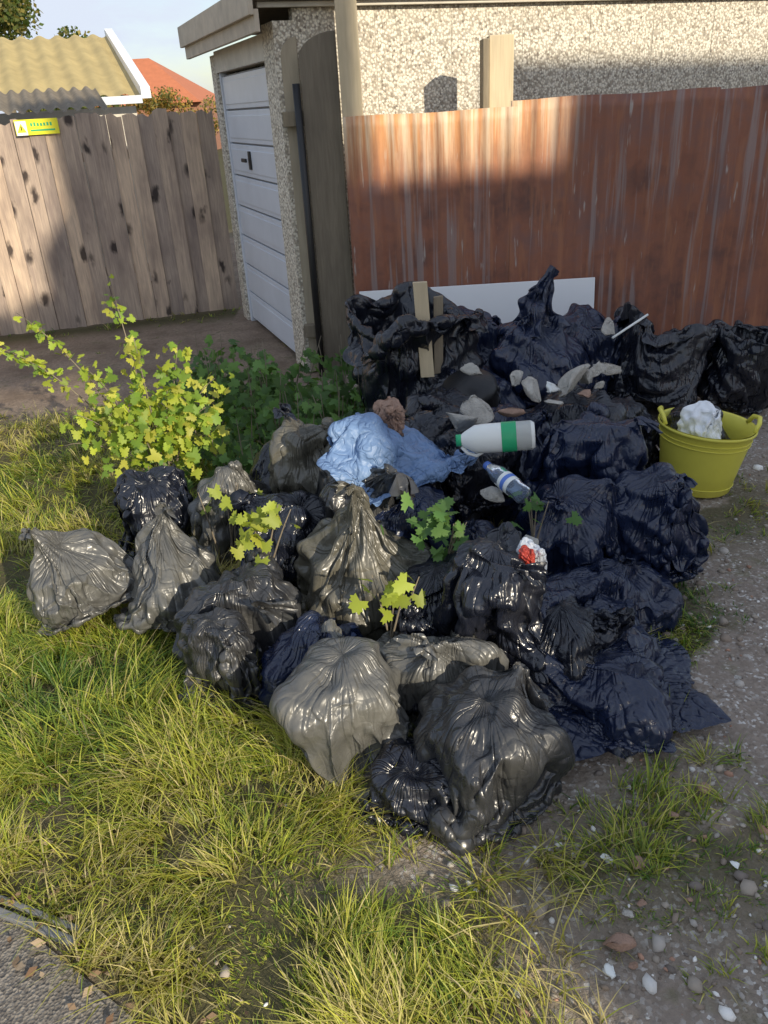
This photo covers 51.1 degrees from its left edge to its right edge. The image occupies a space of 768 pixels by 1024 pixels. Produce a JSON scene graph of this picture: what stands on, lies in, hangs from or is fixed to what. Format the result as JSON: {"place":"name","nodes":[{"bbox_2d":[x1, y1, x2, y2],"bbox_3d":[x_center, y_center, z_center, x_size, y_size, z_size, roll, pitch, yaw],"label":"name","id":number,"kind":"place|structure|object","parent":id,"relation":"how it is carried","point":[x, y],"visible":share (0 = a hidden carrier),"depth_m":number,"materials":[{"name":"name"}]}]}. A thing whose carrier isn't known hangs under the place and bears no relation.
{"place":"outdoors","nodes":[
{"label":"outdoors","id":0,"kind":"place"},
{"bbox_2d":[0,918,137,1023],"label":"asphalt path","id":1,"kind":"structure","parent":0,"point":[20,1003],"depth_m":1.65,"materials":[{"name":"asphalt"}]},
{"bbox_2d":[0,0,255,113],"label":"sky","id":2,"kind":"structure","parent":0,"point":[145,28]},
{"bbox_2d":[334,0,362,116],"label":"timber fence post","id":3,"kind":"object","parent":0,"point":[348,52],"visible":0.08,"depth_m":4.47,"materials":[{"name":"wood"}]},
{"bbox_2d":[0,148,767,1023],"bbox_3d":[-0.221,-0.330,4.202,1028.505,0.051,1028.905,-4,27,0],"label":"ground","id":4,"kind":"structure","parent":0,"point":[744,708],"depth_m":1.92,"materials":[{"name":"gravel"}]},
{"bbox_2d":[0,895,88,947],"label":"path edging","id":5,"kind":"object","parent":4,"relation":"on","point":[44,930],"visible":0.42,"depth_m":1.79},
{"bbox_2d":[0,0,125,112],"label":"conifer tree","id":6,"kind":"object","parent":4,"relation":"on","point":[14,14],"visible":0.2,"depth_m":14.75,"materials":[{"name":"green plant"}]},
{"bbox_2d":[18,525,130,641],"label":"bin bag","id":7,"kind":"object","parent":4,"relation":"on","point":[76,583],"visible":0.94,"depth_m":2.68,"materials":[{"name":"plastic"}]},
{"bbox_2d":[0,28,151,295],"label":"corrugated roof outbuilding","id":8,"kind":"structure","parent":4,"relation":"on","point":[77,73],"depth_m":8.21,"materials":[{"name":"white paint"}]},
{"bbox_2d":[0,274,233,480],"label":"leafy shrub","id":9,"kind":"object","parent":4,"relation":"on","point":[177,422],"visible":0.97,"depth_m":3.54,"materials":[{"name":"green plant"}]},
{"bbox_2d":[0,108,238,335],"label":"wooden board fence","id":10,"kind":"object","parent":4,"relation":"on","point":[189,277],"visible":0.92,"depth_m":6.70,"materials":[{"name":"wood"}]},
{"bbox_2d":[13,118,59,135],"bbox_3d":[-2.699,-2.995,6.245,0.320,0.110,0.010,-10,28,-12],"label":"warning sign","id":11,"kind":"object","parent":10,"relation":"attached to","point":[37,126],"visible":1,"depth_m":6.25,"materials":[{"name":"yellow plastic"}]},
{"bbox_2d":[0,824,247,1023],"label":"leaf litter","id":12,"kind":"object","parent":4,"relation":"on","point":[109,1019],"visible":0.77,"depth_m":1.70,"materials":[{"name":"plant"}]},
{"bbox_2d":[110,460,191,562],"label":"bin bag","id":13,"kind":"object","parent":4,"relation":"on","point":[138,491],"visible":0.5,"depth_m":3.17,"materials":[{"name":"plastic"}]},
{"bbox_2d":[98,58,221,149],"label":"red roof house","id":14,"kind":"structure","parent":4,"relation":"on","point":[155,74],"depth_m":36.42,"materials":[{"name":"tile"}]},
{"bbox_2d":[110,498,221,631],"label":"bin bag","id":15,"kind":"object","parent":4,"relation":"on","point":[172,563],"visible":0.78,"depth_m":2.68,"materials":[{"name":"plastic"}]},
{"bbox_2d":[118,85,219,140],"bbox_3d":[-8.446,-15.564,32.282,4.215,2.891,2.628,-4,27,0],"label":"autumn bush","id":16,"kind":"object","parent":4,"relation":"on","point":[152,103],"visible":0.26,"depth_m":31.62,"materials":[{"name":"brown plant"}]},
{"bbox_2d":[175,604,263,713],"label":"bin bag","id":17,"kind":"object","parent":4,"relation":"on","point":[216,645],"visible":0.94,"depth_m":2.33,"materials":[{"name":"plastic"}]},
{"bbox_2d":[188,456,266,570],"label":"bin bag","id":18,"kind":"object","parent":4,"relation":"on","point":[242,474],"visible":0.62,"depth_m":3.06,"materials":[{"name":"plastic"}]},
{"bbox_2d":[198,482,262,564],"bbox_3d":[-0.569,0.045,2.978,0.241,0.379,0.206,-4,27,0],"label":"bramble sprig","id":19,"kind":"object","parent":18,"relation":"in","point":[215,492],"visible":0.68,"depth_m":3.00,"materials":[{"name":"green plant"}]},
{"bbox_2d":[173,548,301,670],"bbox_3d":[-0.458,0.340,2.545,0.415,0.352,0.382,-12,28,-16],"label":"bin bag","id":20,"kind":"object","parent":4,"relation":"on","point":[263,598],"visible":0.48,"depth_m":2.45,"materials":[{"name":"plastic"}]},
{"bbox_2d":[219,495,299,565],"bbox_3d":[-0.416,0.141,2.603,0.261,0.394,0.206,-26,35,-37],"label":"bramble sprig","id":21,"kind":"object","parent":20,"relation":"in","point":[260,520],"visible":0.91,"depth_m":2.56,"materials":[{"name":"green plant"}]},
{"bbox_2d":[139,333,365,489],"bbox_3d":[-0.614,-0.579,4.318,1.420,0.557,1.740,-4,27,0],"label":"weed patch","id":22,"kind":"object","parent":4,"relation":"on","point":[271,395],"visible":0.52,"depth_m":4.27,"materials":[{"name":"green plant"}]},
{"bbox_2d":[228,490,322,581],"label":"bin bag","id":23,"kind":"object","parent":4,"relation":"on","point":[306,512],"visible":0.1,"depth_m":2.78,"materials":[{"name":"plastic"}]},
{"bbox_2d":[235,546,256,569],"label":"bin bag","id":24,"kind":"object","parent":23,"relation":"on","point":[242,560],"visible":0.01,"depth_m":2.77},
{"bbox_2d":[251,413,303,476],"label":"bin bag","id":25,"kind":"object","parent":4,"relation":"on","point":[259,463],"visible":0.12,"depth_m":3.25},
{"bbox_2d":[258,609,371,705],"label":"bin bag","id":26,"kind":"object","parent":4,"relation":"on","point":[281,657],"visible":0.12,"depth_m":2.31,"materials":[{"name":"plastic"}]},
{"bbox_2d":[280,30,353,373],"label":"timber gate","id":27,"kind":"structure","parent":4,"relation":"on","point":[316,66],"depth_m":4.84,"materials":[{"name":"wood"}]},
{"bbox_2d":[292,83,324,376],"bbox_3d":[-0.455,-1.673,4.963,0.043,1.720,0.048,-4,27,0],"label":"black drainpipe","id":28,"kind":"object","parent":27,"relation":"attached to","point":[306,194],"visible":0.9,"depth_m":4.88,"materials":[{"name":"plastic"}]},
{"bbox_2d":[270,619,406,799],"bbox_3d":[-0.113,0.508,2.158,0.342,0.357,0.455,-4,27,0],"label":"bin bag","id":29,"kind":"object","parent":4,"relation":"on","point":[336,706],"visible":0.82,"depth_m":2.02,"materials":[{"name":"plastic"}]},
{"bbox_2d":[285,488,432,641],"bbox_3d":[-0.061,0.149,2.643,0.560,0.549,0.520,-19,31,-28],"label":"bin bag","id":30,"kind":"object","parent":4,"relation":"on","point":[338,551],"visible":0.71,"depth_m":2.49,"materials":[{"name":"plastic"}]},
{"bbox_2d":[317,459,435,516],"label":"bin bag","id":31,"kind":"object","parent":30,"relation":"on","point":[387,478],"visible":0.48,"depth_m":2.65,"materials":[{"name":"plastic"}]},
{"bbox_2d":[373,483,456,549],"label":"bin bag","id":32,"kind":"object","parent":30,"relation":"on","point":[395,517],"visible":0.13,"depth_m":2.65,"materials":[{"name":"plastic"}]},
{"bbox_2d":[0,307,767,1023],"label":"grass","id":33,"kind":"structure","parent":4,"relation":"on","point":[110,699],"depth_m":1.96,"materials":[{"name":"plant"}]},
{"bbox_2d":[351,735,445,835],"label":"bin bag","id":34,"kind":"object","parent":4,"relation":"on","point":[399,781],"visible":0.48,"depth_m":1.96,"materials":[{"name":"plastic"}]},
{"bbox_2d":[392,632,418,705],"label":"bin bag","id":35,"kind":"object","parent":4,"relation":"on","point":[402,635],"visible":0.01,"depth_m":2.33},
{"bbox_2d":[343,285,483,412],"bbox_3d":[0.158,-0.724,4.102,0.681,0.747,0.679,-20,31,-29],"label":"bin bag","id":36,"kind":"object","parent":4,"relation":"on","point":[386,342],"visible":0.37,"depth_m":3.92,"materials":[{"name":"plastic"}]},
{"bbox_2d":[413,281,442,377],"bbox_3d":[0.225,-0.859,3.770,0.160,0.440,0.079,-14,29,-20],"label":"timber offcut","id":37,"kind":"object","parent":36,"relation":"on","point":[428,368],"visible":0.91,"depth_m":3.76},
{"bbox_2d":[385,549,483,641],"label":"bin bag","id":38,"kind":"object","parent":4,"relation":"on","point":[413,620],"visible":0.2,"depth_m":2.39,"materials":[{"name":"plastic"}]},
{"bbox_2d":[348,572,425,638],"bbox_3d":[0.015,0.313,2.362,0.224,0.380,0.217,-4,27,0],"label":"bramble sprig","id":39,"kind":"object","parent":38,"relation":"in","point":[394,596],"visible":0.84,"depth_m":2.26,"materials":[{"name":"green plant"}]},
{"bbox_2d":[380,491,468,561],"bbox_3d":[0.161,0.136,2.538,0.254,0.400,0.270,-21,32,-30],"label":"bramble sprig","id":40,"kind":"object","parent":38,"relation":"in","point":[437,526],"visible":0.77,"depth_m":2.49,"materials":[{"name":"green plant"}]},
{"bbox_2d":[544,566,636,615],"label":"torn bin bag","id":41,"kind":"object","parent":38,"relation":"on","point":[582,586],"visible":0.28,"depth_m":2.53,"materials":[{"name":"plastic"}]},
{"bbox_2d":[525,535,538,543],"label":"plaster rubble","id":42,"kind":"object","parent":41,"relation":"on","point":[536,540],"visible":0.39,"depth_m":2.46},
{"bbox_2d":[508,491,582,538],"bbox_3d":[0.518,0.087,2.627,0.235,0.364,0.162,-4,27,0],"label":"bramble sprig","id":43,"kind":"object","parent":41,"relation":"on","point":[574,519],"visible":0.69,"depth_m":2.56,"materials":[{"name":"green plant"}]},
{"bbox_2d":[546,597,635,679],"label":"bin bag","id":44,"kind":"object","parent":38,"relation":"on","point":[579,635],"visible":0.34,"depth_m":2.30,"materials":[{"name":"plastic"}]},
{"bbox_2d":[437,519,553,687],"bbox_3d":[0.282,0.245,2.354,0.393,0.415,0.450,-4,27,0],"label":"bin bag","id":45,"kind":"object","parent":44,"relation":"on","point":[497,593],"visible":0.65,"depth_m":2.22,"materials":[{"name":"plastic"}]},
{"bbox_2d":[518,544,535,564],"bbox_3d":[0.398,0.120,2.235,0.052,0.056,0.046,13,31,29],"label":"red packet","id":46,"kind":"object","parent":45,"relation":"on","point":[527,553],"visible":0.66,"depth_m":2.22},
{"bbox_2d":[516,536,548,570],"bbox_3d":[0.410,0.125,2.267,0.105,0.104,0.074,14,32,31],"label":"food packet","id":47,"kind":"object","parent":45,"relation":"on","point":[541,554],"visible":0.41,"depth_m":2.25},
{"bbox_2d":[401,379,468,428],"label":"bin bag","id":48,"kind":"object","parent":4,"relation":"on","point":[438,396],"visible":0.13,"depth_m":3.50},
{"bbox_2d":[460,363,482,375],"bbox_3d":[0.388,-0.629,3.533,0.059,0.045,0.130,-21,32,-31],"label":"plaster rubble","id":49,"kind":"object","parent":48,"relation":"on","point":[471,369],"visible":1,"depth_m":3.52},
{"bbox_2d":[379,633,502,723],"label":"bin bag","id":50,"kind":"object","parent":4,"relation":"on","point":[418,662],"visible":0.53,"depth_m":2.15,"materials":[{"name":"plastic"}]},
{"bbox_2d":[405,406,482,520],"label":"bin bag","id":51,"kind":"object","parent":4,"relation":"on","point":[430,423],"visible":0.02,"depth_m":3.18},
{"bbox_2d":[434,429,521,520],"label":"bin bag","id":52,"kind":"object","parent":51,"relation":"on","point":[471,483],"visible":0.46,"depth_m":3.09,"materials":[{"name":"plastic"}]},
{"bbox_2d":[317,412,478,507],"bbox_3d":[0.052,-0.244,2.859,0.508,0.286,0.746,16,33,33],"label":"blue cloth","id":53,"kind":"object","parent":52,"relation":"on","point":[361,445],"visible":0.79,"depth_m":2.69,"materials":[{"name":"fabric"}]},
{"bbox_2d":[372,395,405,435],"bbox_3d":[0.008,-0.336,2.880,0.144,0.143,0.160,-4,27,0],"label":"brown packet","id":54,"kind":"object","parent":53,"relation":"on","point":[389,410],"visible":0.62,"depth_m":2.84},
{"bbox_2d":[456,420,535,457],"bbox_3d":[0.383,-0.249,2.761,0.272,0.134,0.086,0,27,7],"label":"milk bottle","id":55,"kind":"object","parent":53,"relation":"on","point":[507,436],"visible":1,"depth_m":2.72,"materials":[{"name":"plastic"}]},
{"bbox_2d":[445,412,477,431],"bbox_3d":[0.299,-0.341,3.033,0.111,0.077,0.137,-2,5,-13],"label":"plaster rubble","id":56,"kind":"object","parent":52,"relation":"on","point":[460,423],"visible":0.99,"depth_m":3.01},
{"bbox_2d":[460,395,493,424],"bbox_3d":[0.376,-0.414,3.201,0.150,0.085,0.187,7,40,-35],"label":"plaster rubble","id":57,"kind":"object","parent":52,"relation":"on","point":[481,410],"visible":0.93,"depth_m":3.17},
{"bbox_2d":[483,461,531,503],"bbox_3d":[0.403,-0.100,2.666,0.067,0.086,0.218,-17,30,-25],"label":"water bottle","id":58,"kind":"object","parent":52,"relation":"on","point":[508,483],"visible":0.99,"depth_m":2.62,"materials":[{"name":"blue"}]},
{"bbox_2d":[177,0,767,371],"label":"pebbledash garage","id":59,"kind":"structure","parent":4,"relation":"on","point":[419,56],"depth_m":5.25,"materials":[{"name":"concrete"}]},
{"bbox_2d":[455,516,496,536],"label":"bin bag","id":60,"kind":"object","parent":4,"relation":"on","point":[474,525],"visible":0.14,"depth_m":2.73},
{"bbox_2d":[480,486,504,502],"bbox_3d":[0.366,-0.062,2.703,0.061,0.039,0.090,-13,28,-18],"label":"plaster rubble","id":61,"kind":"object","parent":60,"relation":"on","point":[492,494],"visible":0.98,"depth_m":2.69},
{"bbox_2d":[359,277,594,323],"bbox_3d":[0.591,-1.143,5.070,1.460,0.565,0.067,-4,27,0],"label":"white board","id":62,"kind":"object","parent":4,"relation":"on","point":[502,299],"visible":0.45,"depth_m":4.99,"materials":[{"name":"wood"}]},
{"bbox_2d":[455,305,504,360],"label":"bin bag","id":63,"kind":"object","parent":4,"relation":"on","point":[489,338],"visible":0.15,"depth_m":4.35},
{"bbox_2d":[443,363,528,408],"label":"bin bag","id":64,"kind":"object","parent":4,"relation":"on","point":[508,391],"visible":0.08,"depth_m":3.92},
{"bbox_2d":[404,654,575,859],"bbox_3d":[0.250,0.569,2.025,0.447,0.326,0.425,-15,29,-21],"label":"bin bag","id":65,"kind":"object","parent":4,"relation":"on","point":[495,738],"visible":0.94,"depth_m":1.91,"materials":[{"name":"plastic"}]},
{"bbox_2d":[480,34,513,107],"bbox_3d":[0.690,-1.845,4.964,0.178,1.900,0.140,-4,27,0],"label":"timber fence post","id":66,"kind":"object","parent":4,"relation":"on","point":[496,67],"visible":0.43,"depth_m":4.57,"materials":[{"name":"wood"}]},
{"bbox_2d":[497,381,500,400],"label":"bin bag","id":67,"kind":"object","parent":4,"relation":"on","point":[499,388],"visible":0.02,"depth_m":3.79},
{"bbox_2d":[442,368,497,405],"bbox_3d":[0.432,-0.440,3.808,0.265,0.484,0.384,14,32,30],"label":"black plastic container","id":68,"kind":"object","parent":67,"relation":"on","point":[484,387],"visible":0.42,"depth_m":3.64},
{"bbox_2d":[474,399,555,524],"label":"bin bag","id":69,"kind":"object","parent":4,"relation":"on","point":[542,417],"visible":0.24,"depth_m":3.31,"materials":[{"name":"plastic"}]},
{"bbox_2d":[497,407,524,416],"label":"plaster rubble","id":70,"kind":"object","parent":69,"relation":"on","point":[511,412],"visible":1,"depth_m":3.14,"materials":[{"name":"stone"}]},
{"bbox_2d":[510,370,522,385],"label":"plaster rubble","id":71,"kind":"object","parent":69,"relation":"on","point":[516,377],"visible":1,"depth_m":3.42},
{"bbox_2d":[521,376,540,402],"bbox_3d":[0.606,-0.510,3.306,0.077,0.079,0.175,-3,27,1],"label":"plaster rubble","id":72,"kind":"object","parent":69,"relation":"on","point":[530,387],"visible":1,"depth_m":3.27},
{"bbox_2d":[546,381,561,392],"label":"plaster rubble","id":73,"kind":"object","parent":69,"relation":"on","point":[551,387],"visible":1,"depth_m":3.30,"materials":[{"name":"stone"}]},
{"bbox_2d":[544,399,563,404],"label":"plaster rubble","id":74,"kind":"object","parent":69,"relation":"on","point":[551,402],"visible":1,"depth_m":3.20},
{"bbox_2d":[342,85,767,334],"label":"rusty corrugated metal fence","id":75,"kind":"object","parent":4,"relation":"on","point":[653,206],"visible":0.73,"depth_m":4.80,"materials":[{"name":"metal"}]},
{"bbox_2d":[511,472,622,574],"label":"bin bag","id":76,"kind":"object","parent":4,"relation":"on","point":[593,537],"visible":0.54,"depth_m":2.76,"materials":[{"name":"plastic"}]},
{"bbox_2d":[532,384,627,421],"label":"bin bag","id":77,"kind":"object","parent":4,"relation":"on","point":[574,404],"visible":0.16,"depth_m":3.49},
{"bbox_2d":[557,363,590,397],"bbox_3d":[0.796,-0.560,3.356,0.122,0.085,0.234,-13,23,45],"label":"plaster rubble","id":78,"kind":"object","parent":77,"relation":"on","point":[568,382],"visible":0.96,"depth_m":3.32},
{"bbox_2d":[579,369,592,383],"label":"plaster rubble","id":79,"kind":"object","parent":77,"relation":"on","point":[587,377],"visible":0.7,"depth_m":3.39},
{"bbox_2d":[589,360,606,377],"bbox_3d":[0.922,-0.618,3.529,0.146,0.059,0.095,-41,12,-13],"label":"plaster rubble","id":80,"kind":"object","parent":77,"relation":"on","point":[598,368],"visible":0.68,"depth_m":3.49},
{"bbox_2d":[594,381,604,388],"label":"plaster rubble","id":81,"kind":"object","parent":77,"relation":"on","point":[600,384],"visible":1,"depth_m":3.34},
{"bbox_2d":[592,363,621,374],"bbox_3d":[1.004,-0.643,3.610,0.141,0.056,0.041,1,25,-14],"label":"plaster rubble","id":82,"kind":"object","parent":77,"relation":"on","point":[612,369],"visible":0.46,"depth_m":3.60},
{"bbox_2d":[520,400,666,506],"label":"bin bag","id":83,"kind":"object","parent":4,"relation":"on","point":[592,439],"visible":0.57,"depth_m":2.96,"materials":[{"name":"plastic"}]},
{"bbox_2d":[577,389,590,397],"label":"plaster rubble","id":84,"kind":"object","parent":83,"relation":"on","point":[585,393],"visible":1,"depth_m":3.26,"materials":[{"name":"brick"}]},
{"bbox_2d":[564,302,623,395],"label":"bin bag","id":85,"kind":"object","parent":4,"relation":"on","point":[586,321],"visible":0.16,"depth_m":4.28,"materials":[{"name":"plastic"}]},
{"bbox_2d":[601,317,614,335],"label":"plaster rubble","id":86,"kind":"object","parent":85,"relation":"in","point":[607,328],"visible":0.99,"depth_m":4.12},
{"bbox_2d":[604,963,615,979],"bbox_3d":[0.457,0.929,1.627,0.021,0.006,0.033,-2,27,2],"label":"plaster fragment","id":87,"kind":"object","parent":4,"relation":"on","point":[609,969],"visible":1,"depth_m":1.63,"materials":[{"name":"stone"}]},
{"bbox_2d":[603,932,636,951],"bbox_3d":[0.491,0.894,1.669,0.071,0.036,0.038,1,27,9],"label":"brick fragment","id":88,"kind":"object","parent":4,"relation":"on","point":[619,941],"visible":1,"depth_m":1.66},
{"bbox_2d":[583,654,667,760],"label":"bin bag","id":89,"kind":"object","parent":4,"relation":"on","point":[637,666],"visible":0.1,"depth_m":2.21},
{"bbox_2d":[622,909,633,917],"bbox_3d":[0.527,0.868,1.734,0.026,0.012,0.018,11,30,27],"label":"plaster fragment","id":90,"kind":"object","parent":4,"relation":"on","point":[627,913],"visible":1,"depth_m":1.73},
{"bbox_2d":[628,961,637,969],"bbox_3d":[0.507,0.924,1.638,0.020,0.012,0.014,-7,27,-6],"label":"plaster fragment","id":91,"kind":"object","parent":4,"relation":"on","point":[633,965],"visible":1,"depth_m":1.64,"materials":[{"name":"stone"}]},
{"bbox_2d":[575,555,693,633],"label":"bin bag","id":92,"kind":"object","parent":4,"relation":"on","point":[659,598],"visible":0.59,"depth_m":2.60,"materials":[{"name":"plastic"}]},
{"bbox_2d":[538,605,731,762],"bbox_3d":[0.641,0.448,2.329,0.694,0.171,0.635,-16,30,-23],"label":"torn bin bag","id":93,"kind":"object","parent":4,"relation":"on","point":[635,716],"visible":0.53,"depth_m":2.19,"materials":[{"name":"plastic"}]},
{"bbox_2d":[612,397,658,459],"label":"bin bag","id":94,"kind":"object","parent":4,"relation":"on","point":[635,410],"visible":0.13,"depth_m":3.65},
{"bbox_2d":[632,855,645,869],"bbox_3d":[0.585,0.807,1.846,0.034,0.017,0.030,-11,28,-15],"label":"brick fragment","id":95,"kind":"object","parent":4,"relation":"on","point":[639,862],"visible":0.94,"depth_m":1.84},
{"bbox_2d":[637,898,647,906],"bbox_3d":[0.565,0.857,1.763,0.023,0.010,0.017,-10,28,-12],"label":"plaster fragment","id":96,"kind":"object","parent":4,"relation":"on","point":[641,902],"visible":1,"depth_m":1.76,"materials":[{"name":"stone"}]},
{"bbox_2d":[612,462,711,583],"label":"bin bag","id":97,"kind":"object","parent":4,"relation":"on","point":[661,518],"visible":0.81,"depth_m":2.74,"materials":[{"name":"plastic"}]},
{"bbox_2d":[609,303,718,409],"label":"bin bag","id":98,"kind":"object","parent":4,"relation":"on","point":[665,370],"visible":0.83,"depth_m":4.07,"materials":[{"name":"plastic"}]},
{"bbox_2d":[611,314,647,338],"bbox_3d":[1.226,-0.925,4.001,0.228,0.091,0.012,-16,30,-23],"label":"plastic pipe","id":99,"kind":"object","parent":98,"relation":"on","point":[628,327],"visible":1,"depth_m":3.99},
{"bbox_2d":[668,811,678,817],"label":"brick fragment","id":100,"kind":"object","parent":4,"relation":"on","point":[673,814],"visible":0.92,"depth_m":1.96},
{"bbox_2d":[696,782,711,793],"bbox_3d":[0.811,0.699,2.035,0.044,0.021,0.034,-25,34,-36],"label":"brick fragment","id":101,"kind":"object","parent":4,"relation":"on","point":[704,788],"visible":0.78,"depth_m":2.03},
{"bbox_2d":[657,405,762,497],"bbox_3d":[1.395,-0.278,3.494,0.419,0.371,0.406,-4,27,0],"label":"flexible tub","id":102,"kind":"object","parent":4,"relation":"on","point":[710,466],"visible":0.68,"depth_m":3.38,"materials":[{"name":"yellow plastic"}]},
{"bbox_2d":[654,403,731,461],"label":"bin bag","id":103,"kind":"object","parent":102,"relation":"on","point":[673,416],"visible":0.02,"depth_m":3.51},
{"bbox_2d":[674,400,723,438],"bbox_3d":[1.341,-0.356,3.395,0.178,0.232,0.210,-19,31,-28],"label":"crumpled paper","id":104,"kind":"object","parent":103,"relation":"in","point":[702,418],"visible":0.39,"depth_m":3.34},
{"bbox_2d":[696,320,767,415],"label":"bin bag","id":105,"kind":"object","parent":4,"relation":"on","point":[734,374],"visible":0.81,"depth_m":4.14,"materials":[{"name":"plastic"}]},
{"bbox_2d":[730,861,739,868],"bbox_3d":[0.801,0.804,1.836,0.021,0.008,0.017,16,33,33],"label":"plaster fragment","id":106,"kind":"object","parent":4,"relation":"on","point":[735,864],"visible":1,"depth_m":1.83,"materials":[{"name":"stone"}]},
{"bbox_2d":[190,412,767,1023],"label":"gravel","id":107,"kind":"structure","parent":0,"point":[694,982],"depth_m":1.78,"materials":[{"name":"gravel"}]},
{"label":"bin bag","id":108,"kind":"object","parent":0,"visible":0},
{"bbox_2d":[264,415,333,494],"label":"bin bag","id":109,"kind":"object","parent":108,"relation":"on","point":[297,449],"visible":0.27,"depth_m":3.02,"materials":[{"name":"plastic"}]},
{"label":"bin bag","id":110,"kind":"object","parent":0,"visible":0},
{"bbox_2d":[482,262,593,408],"bbox_3d":[0.747,-0.897,4.112,0.601,0.707,0.567,18,34,36],"label":"bin bag","id":111,"kind":"object","parent":110,"relation":"on","point":[539,344],"visible":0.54,"depth_m":3.99,"materials":[{"name":"plastic"}]}
]}

